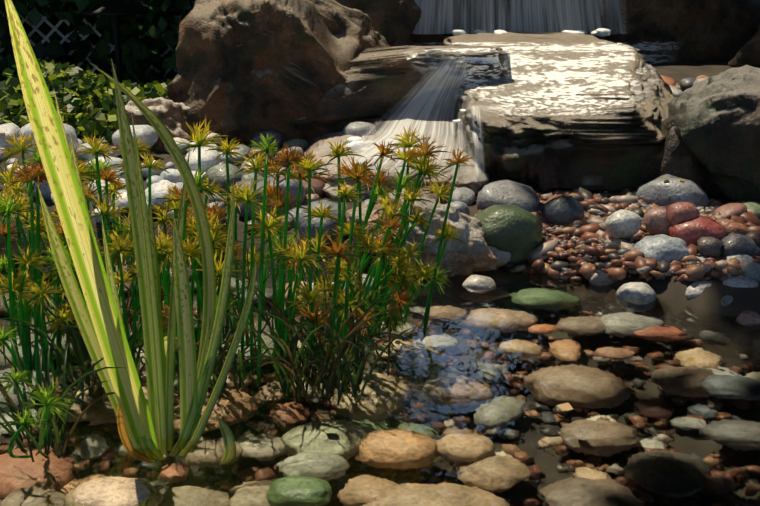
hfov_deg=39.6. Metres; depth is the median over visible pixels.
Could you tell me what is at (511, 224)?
bank stones
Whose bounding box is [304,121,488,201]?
tan flat rock
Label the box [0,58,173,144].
shrub
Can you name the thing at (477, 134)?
trickle
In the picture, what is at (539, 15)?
waterfall
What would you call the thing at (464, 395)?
pond water
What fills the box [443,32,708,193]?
spill slab
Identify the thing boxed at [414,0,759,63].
ledge rock
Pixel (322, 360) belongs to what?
sedge basal leaves
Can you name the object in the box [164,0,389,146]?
boulder
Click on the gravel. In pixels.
(588, 238)
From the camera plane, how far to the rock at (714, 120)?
2.77 m
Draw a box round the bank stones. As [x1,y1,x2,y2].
[189,75,759,323]
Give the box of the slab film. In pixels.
[396,42,680,115]
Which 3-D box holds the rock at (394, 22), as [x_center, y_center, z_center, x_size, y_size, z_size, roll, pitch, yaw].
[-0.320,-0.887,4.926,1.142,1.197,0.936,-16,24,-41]
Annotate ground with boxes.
[0,60,759,317]
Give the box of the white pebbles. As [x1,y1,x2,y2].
[0,123,225,222]
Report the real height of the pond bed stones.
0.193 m
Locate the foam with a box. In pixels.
[346,28,610,153]
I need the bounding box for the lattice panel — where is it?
[0,0,194,102]
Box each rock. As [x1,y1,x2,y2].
[125,97,191,151]
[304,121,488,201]
[334,0,421,46]
[347,189,510,275]
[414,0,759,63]
[658,126,707,189]
[661,65,759,202]
[728,23,759,67]
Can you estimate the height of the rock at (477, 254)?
0.237 m
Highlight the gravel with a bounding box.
[476,187,759,281]
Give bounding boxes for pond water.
[0,230,759,505]
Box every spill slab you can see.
[274,45,506,129]
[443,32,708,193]
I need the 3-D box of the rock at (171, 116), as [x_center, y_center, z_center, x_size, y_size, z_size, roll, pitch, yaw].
[-0.714,-0.369,3.407,0.237,0.271,0.186,0,18,-1]
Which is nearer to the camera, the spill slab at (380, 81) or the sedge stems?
the sedge stems
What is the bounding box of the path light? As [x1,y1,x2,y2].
[80,0,148,100]
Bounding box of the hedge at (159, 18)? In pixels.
[0,0,194,130]
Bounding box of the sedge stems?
[0,146,458,455]
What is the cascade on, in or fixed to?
on the spill slab at (380, 81)
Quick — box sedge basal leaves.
[0,268,415,454]
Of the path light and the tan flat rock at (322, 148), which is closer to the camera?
the tan flat rock at (322, 148)
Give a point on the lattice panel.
(38, 31)
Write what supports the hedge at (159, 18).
on the ground
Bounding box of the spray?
[368,109,469,163]
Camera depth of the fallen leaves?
1.98 m
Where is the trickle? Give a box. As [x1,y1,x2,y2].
[470,106,485,183]
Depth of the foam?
4.84 m
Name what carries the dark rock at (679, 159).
on the ground
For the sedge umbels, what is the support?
attached to the sedge stems
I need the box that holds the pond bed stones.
[73,477,323,505]
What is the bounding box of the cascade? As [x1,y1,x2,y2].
[314,57,477,177]
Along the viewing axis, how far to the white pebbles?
3.03 m
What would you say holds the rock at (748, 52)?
on the ground
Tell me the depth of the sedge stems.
1.93 m
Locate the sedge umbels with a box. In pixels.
[0,117,473,428]
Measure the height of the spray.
0.124 m
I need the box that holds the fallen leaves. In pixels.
[0,85,740,419]
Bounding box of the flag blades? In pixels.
[5,0,255,451]
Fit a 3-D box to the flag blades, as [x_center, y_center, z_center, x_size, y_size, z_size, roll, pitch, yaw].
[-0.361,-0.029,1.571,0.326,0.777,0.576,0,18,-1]

